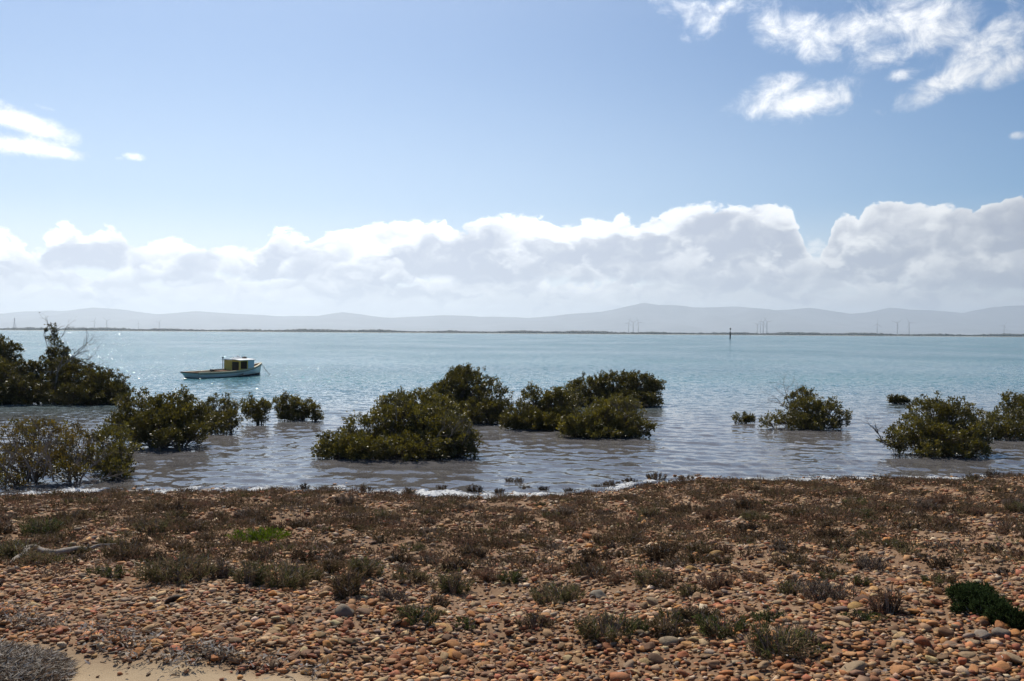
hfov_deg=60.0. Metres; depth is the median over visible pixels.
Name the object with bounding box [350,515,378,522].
scrub tuft
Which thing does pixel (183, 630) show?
cobble
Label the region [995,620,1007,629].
cobble
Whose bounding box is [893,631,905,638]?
cobble
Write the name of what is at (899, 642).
cobble
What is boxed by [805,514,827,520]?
scrub tuft
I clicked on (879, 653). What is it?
cobble
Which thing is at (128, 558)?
scrub tuft
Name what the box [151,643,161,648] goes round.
cobble
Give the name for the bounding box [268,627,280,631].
cobble
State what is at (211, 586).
pebbles
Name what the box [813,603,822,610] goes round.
cobble
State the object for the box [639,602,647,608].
cobble
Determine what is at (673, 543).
beach tuft
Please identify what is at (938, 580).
scrub tuft
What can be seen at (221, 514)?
scrub tuft
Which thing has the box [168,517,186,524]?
scrub tuft
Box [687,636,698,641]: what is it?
cobble
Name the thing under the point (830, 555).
scrub tuft
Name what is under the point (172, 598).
cobble
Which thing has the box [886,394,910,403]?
mangrove
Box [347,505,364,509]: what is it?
scrub tuft
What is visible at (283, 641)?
cobble
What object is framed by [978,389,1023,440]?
mangrove
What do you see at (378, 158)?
sky
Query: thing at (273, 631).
cobble
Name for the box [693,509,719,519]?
scrub tuft
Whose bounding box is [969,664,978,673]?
cobble
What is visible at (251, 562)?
beach tuft
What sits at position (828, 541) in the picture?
scrub tuft
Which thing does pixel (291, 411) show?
mangrove
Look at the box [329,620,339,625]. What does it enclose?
cobble
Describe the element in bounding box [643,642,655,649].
cobble
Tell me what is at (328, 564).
scrub tuft
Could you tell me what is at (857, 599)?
cobble
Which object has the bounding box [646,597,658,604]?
cobble
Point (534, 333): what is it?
beach
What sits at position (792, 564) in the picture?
cobble
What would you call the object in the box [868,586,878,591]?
cobble
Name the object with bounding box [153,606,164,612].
cobble
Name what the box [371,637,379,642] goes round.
cobble
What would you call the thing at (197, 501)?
scrub tuft
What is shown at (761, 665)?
cobble
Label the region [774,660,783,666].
cobble
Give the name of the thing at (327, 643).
cobble
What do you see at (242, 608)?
cobble
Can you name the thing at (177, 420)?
mangrove
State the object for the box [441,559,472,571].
beach tuft
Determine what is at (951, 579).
scrub tuft
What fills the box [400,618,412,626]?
cobble
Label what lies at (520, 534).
scrub tuft
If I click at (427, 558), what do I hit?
scrub tuft
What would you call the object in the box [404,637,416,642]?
cobble
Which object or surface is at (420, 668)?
cobble
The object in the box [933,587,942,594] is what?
cobble
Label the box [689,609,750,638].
beach tuft
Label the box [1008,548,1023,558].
scrub tuft
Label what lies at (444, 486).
wet tuft
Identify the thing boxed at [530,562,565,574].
scrub tuft
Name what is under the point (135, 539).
scrub tuft
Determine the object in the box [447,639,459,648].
cobble
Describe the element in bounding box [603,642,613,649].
cobble
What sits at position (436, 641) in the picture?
cobble
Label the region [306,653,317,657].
cobble
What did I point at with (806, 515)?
scrub tuft
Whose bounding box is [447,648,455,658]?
cobble
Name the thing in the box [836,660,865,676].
cobble
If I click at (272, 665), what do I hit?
cobble
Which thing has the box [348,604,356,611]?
cobble
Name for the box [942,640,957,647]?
cobble
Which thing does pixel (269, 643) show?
cobble
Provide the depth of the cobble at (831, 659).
4.68 m
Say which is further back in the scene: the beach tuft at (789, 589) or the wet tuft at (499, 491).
the wet tuft at (499, 491)
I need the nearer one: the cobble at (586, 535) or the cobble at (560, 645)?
the cobble at (560, 645)
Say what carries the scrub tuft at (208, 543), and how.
on the ground
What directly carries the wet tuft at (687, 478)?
on the ground
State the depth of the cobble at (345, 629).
5.31 m
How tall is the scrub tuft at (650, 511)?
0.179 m
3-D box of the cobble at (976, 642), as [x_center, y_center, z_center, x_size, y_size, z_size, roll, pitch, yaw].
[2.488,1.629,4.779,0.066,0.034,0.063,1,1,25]
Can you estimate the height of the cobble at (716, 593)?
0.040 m
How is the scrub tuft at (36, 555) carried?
on the ground
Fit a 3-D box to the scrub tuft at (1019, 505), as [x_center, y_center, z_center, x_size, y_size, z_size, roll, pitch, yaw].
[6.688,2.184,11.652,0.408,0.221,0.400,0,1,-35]
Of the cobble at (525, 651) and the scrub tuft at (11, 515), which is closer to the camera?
the cobble at (525, 651)
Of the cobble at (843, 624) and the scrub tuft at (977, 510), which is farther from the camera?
the scrub tuft at (977, 510)
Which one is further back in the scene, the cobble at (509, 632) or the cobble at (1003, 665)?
the cobble at (509, 632)
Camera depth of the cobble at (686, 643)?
5.28 m
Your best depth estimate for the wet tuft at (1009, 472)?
18.73 m
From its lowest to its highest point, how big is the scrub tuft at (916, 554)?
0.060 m
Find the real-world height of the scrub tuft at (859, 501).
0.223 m
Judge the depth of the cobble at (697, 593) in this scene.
6.46 m
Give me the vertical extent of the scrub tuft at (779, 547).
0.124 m
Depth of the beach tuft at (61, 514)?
11.42 m
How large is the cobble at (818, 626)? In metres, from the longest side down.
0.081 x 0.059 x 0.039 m
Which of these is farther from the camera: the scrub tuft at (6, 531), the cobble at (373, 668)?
the scrub tuft at (6, 531)
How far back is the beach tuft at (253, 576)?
6.79 m
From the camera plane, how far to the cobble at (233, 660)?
4.68 m
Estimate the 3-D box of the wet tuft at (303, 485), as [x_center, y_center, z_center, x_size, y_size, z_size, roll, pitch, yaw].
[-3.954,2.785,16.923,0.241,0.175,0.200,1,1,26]
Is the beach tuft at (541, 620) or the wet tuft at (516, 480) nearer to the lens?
the beach tuft at (541, 620)
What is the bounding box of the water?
[0,330,1023,497]
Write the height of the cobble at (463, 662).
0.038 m
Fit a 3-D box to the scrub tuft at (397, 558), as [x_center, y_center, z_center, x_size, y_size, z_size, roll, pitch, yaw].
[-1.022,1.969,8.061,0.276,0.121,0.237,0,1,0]
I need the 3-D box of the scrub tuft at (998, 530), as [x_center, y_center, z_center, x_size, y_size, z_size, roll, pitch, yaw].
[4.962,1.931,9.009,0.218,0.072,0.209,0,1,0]
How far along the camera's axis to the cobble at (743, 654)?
4.84 m
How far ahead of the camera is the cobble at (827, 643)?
4.88 m
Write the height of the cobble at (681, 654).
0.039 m
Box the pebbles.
[0,473,1023,680]
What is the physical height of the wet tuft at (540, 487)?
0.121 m
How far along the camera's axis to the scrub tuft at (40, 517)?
11.26 m
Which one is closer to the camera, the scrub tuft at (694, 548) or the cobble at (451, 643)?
the cobble at (451, 643)
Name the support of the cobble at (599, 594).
on the ground
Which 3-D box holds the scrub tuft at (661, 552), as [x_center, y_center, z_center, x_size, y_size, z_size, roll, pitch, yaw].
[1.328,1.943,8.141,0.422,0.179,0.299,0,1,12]
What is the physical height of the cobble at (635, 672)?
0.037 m
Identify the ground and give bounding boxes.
[0,476,1023,680]
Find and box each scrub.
[0,327,1023,336]
[0,472,1023,585]
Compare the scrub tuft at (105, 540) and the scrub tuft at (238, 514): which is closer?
the scrub tuft at (105, 540)
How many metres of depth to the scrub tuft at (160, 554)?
8.24 m
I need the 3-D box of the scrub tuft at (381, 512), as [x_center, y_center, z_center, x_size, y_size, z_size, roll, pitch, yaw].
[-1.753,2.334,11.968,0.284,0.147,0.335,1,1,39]
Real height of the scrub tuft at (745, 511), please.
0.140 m
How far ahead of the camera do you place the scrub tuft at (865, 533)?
9.21 m
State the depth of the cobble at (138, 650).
4.80 m
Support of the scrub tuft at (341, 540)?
on the ground
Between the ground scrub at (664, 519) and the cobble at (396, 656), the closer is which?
the cobble at (396, 656)
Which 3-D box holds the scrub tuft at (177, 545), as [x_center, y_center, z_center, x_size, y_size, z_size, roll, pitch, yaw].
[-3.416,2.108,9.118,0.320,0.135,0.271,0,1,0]
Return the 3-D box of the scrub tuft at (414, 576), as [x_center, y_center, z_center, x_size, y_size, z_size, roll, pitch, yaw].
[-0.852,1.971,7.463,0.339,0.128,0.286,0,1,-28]
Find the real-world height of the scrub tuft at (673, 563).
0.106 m
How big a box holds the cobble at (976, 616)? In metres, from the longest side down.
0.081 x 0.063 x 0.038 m
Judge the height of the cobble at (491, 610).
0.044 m
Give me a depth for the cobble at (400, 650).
4.99 m
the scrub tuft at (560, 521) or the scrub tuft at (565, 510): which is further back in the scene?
the scrub tuft at (565, 510)
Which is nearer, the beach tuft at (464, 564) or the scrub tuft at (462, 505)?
the beach tuft at (464, 564)
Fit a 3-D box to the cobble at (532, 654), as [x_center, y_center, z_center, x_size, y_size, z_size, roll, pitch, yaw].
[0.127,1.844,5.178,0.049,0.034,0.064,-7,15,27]
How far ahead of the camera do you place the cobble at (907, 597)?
5.72 m
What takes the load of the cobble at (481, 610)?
on the ground
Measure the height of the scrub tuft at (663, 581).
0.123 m
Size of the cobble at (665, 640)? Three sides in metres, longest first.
0.126 x 0.103 x 0.075 m
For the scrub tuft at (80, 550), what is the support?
on the ground
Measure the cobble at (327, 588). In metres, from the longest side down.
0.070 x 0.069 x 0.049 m
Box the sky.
[0,0,1023,317]
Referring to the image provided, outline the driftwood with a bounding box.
[9,543,115,563]
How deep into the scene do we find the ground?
5.74 m
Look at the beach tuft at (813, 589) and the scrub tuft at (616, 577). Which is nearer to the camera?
the beach tuft at (813, 589)
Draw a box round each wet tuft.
[298,483,309,488]
[358,484,373,491]
[401,486,417,493]
[436,485,447,488]
[466,483,484,491]
[494,488,505,492]
[504,476,524,481]
[537,486,549,489]
[604,480,620,484]
[621,477,637,482]
[646,471,667,479]
[677,474,693,479]
[961,472,982,479]
[983,469,1003,477]
[1005,471,1023,475]
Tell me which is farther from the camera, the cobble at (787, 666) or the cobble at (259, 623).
the cobble at (259, 623)
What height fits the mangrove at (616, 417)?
1.643 m
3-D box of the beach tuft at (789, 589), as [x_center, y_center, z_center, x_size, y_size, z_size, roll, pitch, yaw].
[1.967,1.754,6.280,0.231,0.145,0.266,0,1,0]
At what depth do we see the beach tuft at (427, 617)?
5.68 m
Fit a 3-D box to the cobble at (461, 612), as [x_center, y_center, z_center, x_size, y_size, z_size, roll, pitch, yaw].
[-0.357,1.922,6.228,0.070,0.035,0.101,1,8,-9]
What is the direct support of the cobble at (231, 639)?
on the ground
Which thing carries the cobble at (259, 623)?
on the ground
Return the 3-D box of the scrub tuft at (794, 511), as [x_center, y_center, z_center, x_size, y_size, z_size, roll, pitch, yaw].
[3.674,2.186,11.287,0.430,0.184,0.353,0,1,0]
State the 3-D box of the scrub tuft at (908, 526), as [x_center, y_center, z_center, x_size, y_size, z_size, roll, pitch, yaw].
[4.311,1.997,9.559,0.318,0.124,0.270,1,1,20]
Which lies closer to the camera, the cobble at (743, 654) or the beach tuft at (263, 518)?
the cobble at (743, 654)
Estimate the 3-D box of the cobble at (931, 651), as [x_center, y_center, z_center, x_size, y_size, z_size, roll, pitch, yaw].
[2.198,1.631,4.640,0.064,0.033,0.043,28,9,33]
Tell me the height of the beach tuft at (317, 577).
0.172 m
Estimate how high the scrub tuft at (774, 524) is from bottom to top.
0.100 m
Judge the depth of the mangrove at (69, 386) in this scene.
36.42 m
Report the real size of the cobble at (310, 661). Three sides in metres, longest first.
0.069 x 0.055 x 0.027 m
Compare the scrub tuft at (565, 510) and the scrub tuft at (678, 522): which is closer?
the scrub tuft at (678, 522)
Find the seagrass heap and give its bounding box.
[0,634,83,680]
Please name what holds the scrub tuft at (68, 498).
on the ground
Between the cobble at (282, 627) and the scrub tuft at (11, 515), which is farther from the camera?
the scrub tuft at (11, 515)
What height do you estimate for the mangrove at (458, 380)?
2.344 m
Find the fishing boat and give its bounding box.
[180,356,269,378]
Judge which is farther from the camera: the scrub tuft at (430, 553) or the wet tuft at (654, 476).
the wet tuft at (654, 476)
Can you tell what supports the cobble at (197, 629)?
on the ground
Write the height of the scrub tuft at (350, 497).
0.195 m
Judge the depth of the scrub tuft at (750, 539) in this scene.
9.15 m
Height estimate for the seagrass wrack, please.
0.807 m
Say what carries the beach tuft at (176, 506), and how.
on the ground
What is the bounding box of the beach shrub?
[944,578,1023,631]
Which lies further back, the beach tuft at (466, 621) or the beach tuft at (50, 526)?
the beach tuft at (50, 526)
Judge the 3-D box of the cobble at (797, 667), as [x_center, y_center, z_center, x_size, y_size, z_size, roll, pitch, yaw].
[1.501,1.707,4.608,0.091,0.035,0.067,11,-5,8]
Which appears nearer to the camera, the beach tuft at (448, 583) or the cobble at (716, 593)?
the cobble at (716, 593)
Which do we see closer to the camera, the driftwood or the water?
the driftwood
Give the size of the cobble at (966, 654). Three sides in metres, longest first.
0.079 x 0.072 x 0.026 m
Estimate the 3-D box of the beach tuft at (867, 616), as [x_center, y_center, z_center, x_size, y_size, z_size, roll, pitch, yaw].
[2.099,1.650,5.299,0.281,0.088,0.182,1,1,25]
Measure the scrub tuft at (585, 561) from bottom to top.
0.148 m
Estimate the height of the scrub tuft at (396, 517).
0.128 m
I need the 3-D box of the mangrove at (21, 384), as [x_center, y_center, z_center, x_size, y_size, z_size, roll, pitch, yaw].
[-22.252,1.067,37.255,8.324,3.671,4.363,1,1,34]
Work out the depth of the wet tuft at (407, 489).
16.29 m
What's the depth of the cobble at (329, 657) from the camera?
4.68 m
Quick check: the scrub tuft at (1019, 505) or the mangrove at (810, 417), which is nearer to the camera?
the scrub tuft at (1019, 505)
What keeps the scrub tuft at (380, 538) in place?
on the ground
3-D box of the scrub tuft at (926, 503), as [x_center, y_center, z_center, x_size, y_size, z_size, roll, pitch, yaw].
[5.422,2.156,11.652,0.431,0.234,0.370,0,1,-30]
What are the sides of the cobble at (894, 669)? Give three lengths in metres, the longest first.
0.107 x 0.104 x 0.034 m
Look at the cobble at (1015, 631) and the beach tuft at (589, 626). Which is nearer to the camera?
the cobble at (1015, 631)
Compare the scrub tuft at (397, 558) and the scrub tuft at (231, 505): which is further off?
the scrub tuft at (231, 505)
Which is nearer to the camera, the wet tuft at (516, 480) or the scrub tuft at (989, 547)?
the scrub tuft at (989, 547)
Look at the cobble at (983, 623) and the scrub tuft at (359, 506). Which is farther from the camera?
the scrub tuft at (359, 506)
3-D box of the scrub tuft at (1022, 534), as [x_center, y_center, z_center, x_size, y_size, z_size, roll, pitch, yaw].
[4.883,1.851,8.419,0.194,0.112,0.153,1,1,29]
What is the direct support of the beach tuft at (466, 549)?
on the ground
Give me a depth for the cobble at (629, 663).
4.99 m
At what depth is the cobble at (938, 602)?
5.52 m
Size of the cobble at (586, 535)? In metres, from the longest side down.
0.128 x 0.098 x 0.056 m
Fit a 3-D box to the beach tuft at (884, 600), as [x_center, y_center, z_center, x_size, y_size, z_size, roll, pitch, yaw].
[2.280,1.603,5.438,0.304,0.247,0.199,0,1,-14]
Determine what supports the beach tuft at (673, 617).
on the ground
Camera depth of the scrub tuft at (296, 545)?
9.04 m
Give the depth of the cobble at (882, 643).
4.81 m
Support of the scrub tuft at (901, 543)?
on the ground
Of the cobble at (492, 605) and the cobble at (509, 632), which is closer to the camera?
the cobble at (509, 632)
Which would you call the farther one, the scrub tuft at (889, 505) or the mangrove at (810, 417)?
the mangrove at (810, 417)
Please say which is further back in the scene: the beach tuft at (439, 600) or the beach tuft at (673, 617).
the beach tuft at (439, 600)
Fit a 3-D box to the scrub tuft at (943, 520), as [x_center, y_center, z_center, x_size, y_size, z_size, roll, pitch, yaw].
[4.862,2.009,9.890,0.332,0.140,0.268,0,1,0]
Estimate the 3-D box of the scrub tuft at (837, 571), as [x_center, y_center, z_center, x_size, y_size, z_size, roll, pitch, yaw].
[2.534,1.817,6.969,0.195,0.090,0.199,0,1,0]
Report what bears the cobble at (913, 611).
on the ground
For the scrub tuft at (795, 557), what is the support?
on the ground
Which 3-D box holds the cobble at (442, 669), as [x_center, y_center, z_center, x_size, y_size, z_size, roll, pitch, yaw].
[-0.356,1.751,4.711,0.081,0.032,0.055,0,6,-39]
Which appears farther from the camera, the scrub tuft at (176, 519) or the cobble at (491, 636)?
the scrub tuft at (176, 519)
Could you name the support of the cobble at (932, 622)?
on the ground
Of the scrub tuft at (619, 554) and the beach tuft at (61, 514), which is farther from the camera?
the beach tuft at (61, 514)
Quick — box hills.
[0,303,1023,334]
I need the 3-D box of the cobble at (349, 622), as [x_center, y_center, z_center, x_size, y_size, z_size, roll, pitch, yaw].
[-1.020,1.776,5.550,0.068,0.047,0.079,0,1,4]
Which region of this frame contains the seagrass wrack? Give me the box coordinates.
[0,518,1023,680]
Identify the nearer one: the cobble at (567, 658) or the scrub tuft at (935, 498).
the cobble at (567, 658)
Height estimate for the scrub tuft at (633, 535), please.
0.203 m
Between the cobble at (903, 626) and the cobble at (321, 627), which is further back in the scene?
the cobble at (321, 627)
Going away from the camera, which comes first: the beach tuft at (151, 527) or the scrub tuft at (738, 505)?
the beach tuft at (151, 527)
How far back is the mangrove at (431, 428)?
21.49 m
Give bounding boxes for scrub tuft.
[0,513,22,520]
[0,522,15,534]
[2,538,44,549]
[13,548,68,564]
[24,515,44,522]
[33,531,77,545]
[54,516,83,527]
[60,496,81,502]
[69,544,91,555]
[77,496,99,503]
[96,533,131,545]
[116,554,134,561]
[130,537,149,545]
[130,556,157,564]
[140,498,170,511]
[144,549,177,559]
[160,510,191,518]
[164,540,195,550]
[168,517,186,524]
[187,498,214,505]
[192,530,224,540]
[195,541,215,548]
[206,511,231,519]
[224,502,240,506]
[232,506,263,519]
[268,524,286,530]
[274,540,298,546]
[288,519,319,528]
[288,547,322,562]
[308,557,344,573]
[311,525,330,531]
[314,552,344,563]
[324,548,347,557]
[330,536,356,544]
[334,493,357,503]
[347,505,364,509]
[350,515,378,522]
[352,525,369,530]
[371,534,393,542]
[373,508,396,516]
[381,513,402,520]
[385,550,413,562]
[391,563,419,573]
[392,567,432,584]
[397,541,427,552]
[413,552,440,565]
[417,526,444,537]
[418,515,436,522]
[418,517,436,523]
[418,550,439,556]
[454,538,480,547]
[457,502,478,511]
[468,565,503,582]
[473,526,497,535]
[476,534,511,546]
[497,538,519,547]
[500,555,518,563]
[507,531,532,539]
[511,511,534,520]
[515,554,547,564]
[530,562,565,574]
[532,501,545,506]
[542,511,559,517]
[551,506,576,514]
[557,517,572,524]
[563,554,597,567]
[579,545,616,559]
[589,532,617,544]
[595,570,629,584]
[606,540,623,548]
[612,529,652,544]
[614,549,635,557]
[619,493,634,500]
[635,505,660,516]
[638,544,678,561]
[648,571,693,588]
[663,559,688,568]
[673,520,697,527]
[677,502,690,508]
[681,542,713,554]
[685,552,712,563]
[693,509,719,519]
[706,552,733,563]
[713,543,734,553]
[733,499,758,508]
[735,509,757,517]
[737,535,755,542]
[740,509,770,521]
[741,572,767,583]
[759,523,783,530]
[760,500,773,505]
[766,538,792,550]
[769,551,811,567]
[776,515,805,524]
[778,574,802,584]
[786,506,817,516]
[797,562,831,573]
[799,512,819,520]
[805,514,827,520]
[809,570,842,582]
[811,527,849,539]
[813,518,838,527]
[816,534,863,548]
[818,549,839,557]
[821,565,845,575]
[840,496,873,506]
[846,573,873,585]
[850,505,879,518]
[853,529,875,536]
[860,516,878,522]
[872,502,902,510]
[880,538,910,548]
[897,520,926,530]
[904,551,925,558]
[907,497,942,510]
[919,574,947,585]
[925,493,953,503]
[925,558,954,569]
[929,571,959,583]
[931,515,966,526]
[961,506,987,516]
[983,541,1007,550]
[987,527,1011,534]
[990,566,1018,576]
[1002,497,1023,507]
[1002,501,1023,512]
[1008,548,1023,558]
[1015,530,1023,538]
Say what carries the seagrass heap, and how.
on the ground
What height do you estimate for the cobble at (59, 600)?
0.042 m
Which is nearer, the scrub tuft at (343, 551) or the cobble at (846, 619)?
the cobble at (846, 619)
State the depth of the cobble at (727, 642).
5.17 m
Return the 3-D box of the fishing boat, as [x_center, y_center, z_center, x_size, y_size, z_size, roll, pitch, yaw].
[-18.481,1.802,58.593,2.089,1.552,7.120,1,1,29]
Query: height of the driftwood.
0.216 m
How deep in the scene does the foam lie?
16.64 m
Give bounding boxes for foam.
[0,475,1002,498]
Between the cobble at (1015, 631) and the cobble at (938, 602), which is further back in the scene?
the cobble at (938, 602)
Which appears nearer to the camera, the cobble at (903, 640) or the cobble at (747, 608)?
the cobble at (903, 640)
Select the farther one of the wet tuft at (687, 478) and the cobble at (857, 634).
the wet tuft at (687, 478)
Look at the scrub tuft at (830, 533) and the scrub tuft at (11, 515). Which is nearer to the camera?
the scrub tuft at (830, 533)
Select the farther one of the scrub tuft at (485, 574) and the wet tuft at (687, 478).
the wet tuft at (687, 478)
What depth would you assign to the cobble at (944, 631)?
4.93 m
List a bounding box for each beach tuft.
[0,538,40,558]
[17,511,64,535]
[49,506,93,520]
[83,563,127,578]
[99,538,151,560]
[128,546,228,584]
[132,519,170,534]
[161,499,193,511]
[177,519,210,533]
[209,555,237,578]
[224,526,291,542]
[227,559,270,586]
[241,559,262,567]
[245,544,278,561]
[250,515,272,522]
[250,557,321,588]
[299,563,324,580]
[326,564,375,599]
[345,554,384,577]
[373,586,410,602]
[392,603,446,625]
[425,593,450,607]
[427,570,478,594]
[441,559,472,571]
[448,616,476,629]
[453,540,490,556]
[495,569,527,583]
[515,609,559,628]
[529,580,585,604]
[570,561,614,577]
[574,606,641,642]
[624,617,650,631]
[632,567,671,586]
[647,616,691,637]
[652,537,685,548]
[653,606,691,623]
[671,582,705,596]
[673,604,720,622]
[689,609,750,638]
[697,569,740,590]
[737,520,760,530]
[737,617,830,661]
[748,604,786,624]
[775,579,802,595]
[792,577,867,601]
[840,608,887,622]
[854,552,888,570]
[862,582,910,614]
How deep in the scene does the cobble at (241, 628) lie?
5.26 m
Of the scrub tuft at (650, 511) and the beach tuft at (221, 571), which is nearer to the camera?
the beach tuft at (221, 571)
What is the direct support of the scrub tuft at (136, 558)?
on the ground
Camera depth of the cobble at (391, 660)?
4.81 m
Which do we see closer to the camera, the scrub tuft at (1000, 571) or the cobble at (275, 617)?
the cobble at (275, 617)
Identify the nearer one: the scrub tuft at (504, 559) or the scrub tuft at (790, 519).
the scrub tuft at (504, 559)
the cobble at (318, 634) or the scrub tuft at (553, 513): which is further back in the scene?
the scrub tuft at (553, 513)
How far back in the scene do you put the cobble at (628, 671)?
4.88 m
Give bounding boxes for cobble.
[26,602,41,606]
[51,598,63,603]
[57,626,68,631]
[90,635,103,639]
[95,578,107,585]
[107,635,120,641]
[130,647,144,658]
[141,624,159,633]
[151,638,162,644]
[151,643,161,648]
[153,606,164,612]
[156,628,167,634]
[164,594,182,603]
[170,645,182,650]
[175,627,187,634]
[181,640,196,648]
[189,653,200,658]
[190,626,202,632]
[209,654,221,661]
[211,625,222,629]
[228,637,242,642]
[229,657,241,663]
[236,607,247,612]
[236,625,246,631]
[251,620,266,626]
[261,636,269,642]
[265,630,278,633]
[266,641,275,645]
[268,590,276,595]
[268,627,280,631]
[269,659,279,668]
[271,616,280,620]
[271,636,280,640]
[274,624,285,631]
[278,637,287,644]
[281,605,292,613]
[287,617,294,624]
[287,651,299,660]
[288,626,298,630]
[291,630,297,636]
[300,649,312,656]
[300,668,313,674]
[304,659,317,664]
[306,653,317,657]
[311,607,320,613]
[313,631,321,637]
[316,625,325,630]
[319,591,329,597]
[320,654,333,665]
[322,586,331,591]
[323,640,332,648]
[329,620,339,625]
[335,604,353,617]
[338,627,348,632]
[342,619,353,628]
[343,638,357,643]
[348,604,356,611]
[355,608,372,615]
[360,655,372,660]
[367,599,377,604]
[370,665,380,671]
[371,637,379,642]
[380,608,386,615]
[385,658,396,663]
[388,654,400,663]
[393,648,405,653]
[393,663,402,669]
[397,660,409,665]
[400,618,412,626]
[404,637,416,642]
[408,596,416,601]
[415,665,423,670]
[416,655,429,665]
[418,647,425,654]
[431,623,452,632]
[432,638,441,644]
[433,657,442,666]
[438,666,449,673]
[440,651,447,660]
[441,634,452,641]
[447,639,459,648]
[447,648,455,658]
[452,651,462,659]
[456,610,465,614]
[457,659,468,666]
[460,649,473,656]
[467,610,475,616]
[473,642,489,648]
[474,618,483,623]
[476,608,487,613]
[477,661,489,668]
[480,671,492,676]
[487,604,497,608]
[488,607,496,612]
[488,632,495,639]
[499,646,508,653]
[505,630,513,635]
[505,661,516,668]
[514,656,522,661]
[521,647,533,654]
[529,652,537,657]
[542,628,553,637]
[557,642,564,649]
[562,655,571,661]
[572,657,583,664]
[582,533,591,537]
[585,651,594,655]
[589,589,606,599]
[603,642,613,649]
[606,648,616,652]
[623,659,633,668]
[626,667,633,674]
[630,669,641,675]
[631,640,638,645]
[636,630,647,637]
[638,657,649,665]
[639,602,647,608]
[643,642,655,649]
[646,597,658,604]
[648,652,664,663]
[658,636,678,646]
[663,601,673,606]
[674,643,685,650]
[677,651,688,657]
[681,641,694,646]
[685,565,697,570]
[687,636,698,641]
[692,592,701,600]
[699,653,712,658]
[707,660,719,667]
[709,550,723,556]
[712,591,722,596]
[719,670,733,675]
[722,639,733,645]
[725,607,736,613]
[731,564,739,569]
[739,651,749,657]
[745,605,755,612]
[754,591,765,594]
[757,661,769,669]
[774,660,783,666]
[780,663,793,669]
[790,562,803,568]
[793,664,809,672]
[797,614,808,617]
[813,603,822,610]
[813,624,822,628]
[820,657,833,663]
[822,641,831,647]
[825,598,834,604]
[832,606,848,611]
[836,615,850,622]
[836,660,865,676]
[838,621,850,627]
[842,651,856,655]
[847,601,862,609]
[851,631,863,638]
[854,596,869,602]
[858,644,868,649]
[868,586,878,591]
[875,639,886,647]
[875,649,885,657]
[885,577,895,580]
[886,625,898,633]
[889,665,910,674]
[890,640,902,645]
[890,643,897,650]
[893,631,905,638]
[895,638,916,646]
[900,624,909,629]
[901,595,911,600]
[907,608,919,613]
[913,635,930,646]
[915,647,923,654]
[925,655,938,663]
[926,620,939,626]
[927,647,936,656]
[931,599,943,605]
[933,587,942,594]
[933,627,941,636]
[936,654,948,659]
[938,627,953,636]
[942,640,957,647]
[958,651,975,658]
[958,657,966,664]
[967,639,979,645]
[968,615,980,620]
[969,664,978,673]
[974,629,991,639]
[976,616,988,620]
[979,620,988,626]
[985,644,997,649]
[991,627,1010,637]
[991,660,1010,670]
[991,667,1005,674]
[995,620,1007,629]
[995,654,1010,661]
[1002,651,1023,664]
[1010,629,1021,635]
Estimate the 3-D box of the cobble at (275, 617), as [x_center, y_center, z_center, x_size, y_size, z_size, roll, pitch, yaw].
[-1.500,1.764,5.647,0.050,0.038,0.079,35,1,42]
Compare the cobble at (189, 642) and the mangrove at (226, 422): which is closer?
the cobble at (189, 642)
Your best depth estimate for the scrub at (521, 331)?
2549.67 m
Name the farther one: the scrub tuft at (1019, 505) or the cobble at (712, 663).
the scrub tuft at (1019, 505)
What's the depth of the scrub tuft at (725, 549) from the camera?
8.20 m
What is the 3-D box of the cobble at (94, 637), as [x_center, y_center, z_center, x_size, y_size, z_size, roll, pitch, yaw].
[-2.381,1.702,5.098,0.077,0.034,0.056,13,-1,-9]
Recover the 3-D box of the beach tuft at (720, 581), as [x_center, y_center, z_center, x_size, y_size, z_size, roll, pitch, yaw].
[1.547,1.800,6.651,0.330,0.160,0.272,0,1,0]
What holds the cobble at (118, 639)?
on the ground
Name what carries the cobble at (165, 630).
on the ground
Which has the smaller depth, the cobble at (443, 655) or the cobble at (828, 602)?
the cobble at (443, 655)
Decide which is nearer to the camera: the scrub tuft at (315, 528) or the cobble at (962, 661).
the cobble at (962, 661)
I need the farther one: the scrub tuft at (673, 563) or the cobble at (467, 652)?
the scrub tuft at (673, 563)
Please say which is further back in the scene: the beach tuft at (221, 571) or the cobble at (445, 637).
the beach tuft at (221, 571)
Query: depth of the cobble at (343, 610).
5.80 m
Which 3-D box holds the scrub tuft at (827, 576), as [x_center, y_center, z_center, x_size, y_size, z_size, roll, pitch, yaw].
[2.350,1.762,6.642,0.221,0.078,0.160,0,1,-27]
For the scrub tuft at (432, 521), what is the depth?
11.63 m
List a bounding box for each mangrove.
[0,333,52,404]
[0,406,141,488]
[35,314,136,405]
[74,421,143,480]
[102,384,215,450]
[200,392,242,434]
[239,392,272,423]
[272,389,325,420]
[310,386,488,460]
[429,362,514,423]
[498,380,589,430]
[556,392,657,438]
[559,369,666,407]
[731,411,755,423]
[757,376,852,430]
[861,390,996,457]
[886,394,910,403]
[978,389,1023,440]
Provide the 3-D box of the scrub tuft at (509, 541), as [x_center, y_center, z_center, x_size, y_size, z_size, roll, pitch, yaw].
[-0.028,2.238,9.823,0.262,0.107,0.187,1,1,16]
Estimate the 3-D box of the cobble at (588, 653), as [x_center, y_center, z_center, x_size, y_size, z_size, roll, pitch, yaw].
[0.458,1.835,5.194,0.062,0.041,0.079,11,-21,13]
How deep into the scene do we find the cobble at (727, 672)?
4.62 m
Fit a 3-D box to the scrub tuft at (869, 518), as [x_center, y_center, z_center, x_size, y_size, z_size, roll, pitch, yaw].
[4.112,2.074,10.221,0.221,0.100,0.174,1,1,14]
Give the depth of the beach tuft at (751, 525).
9.99 m

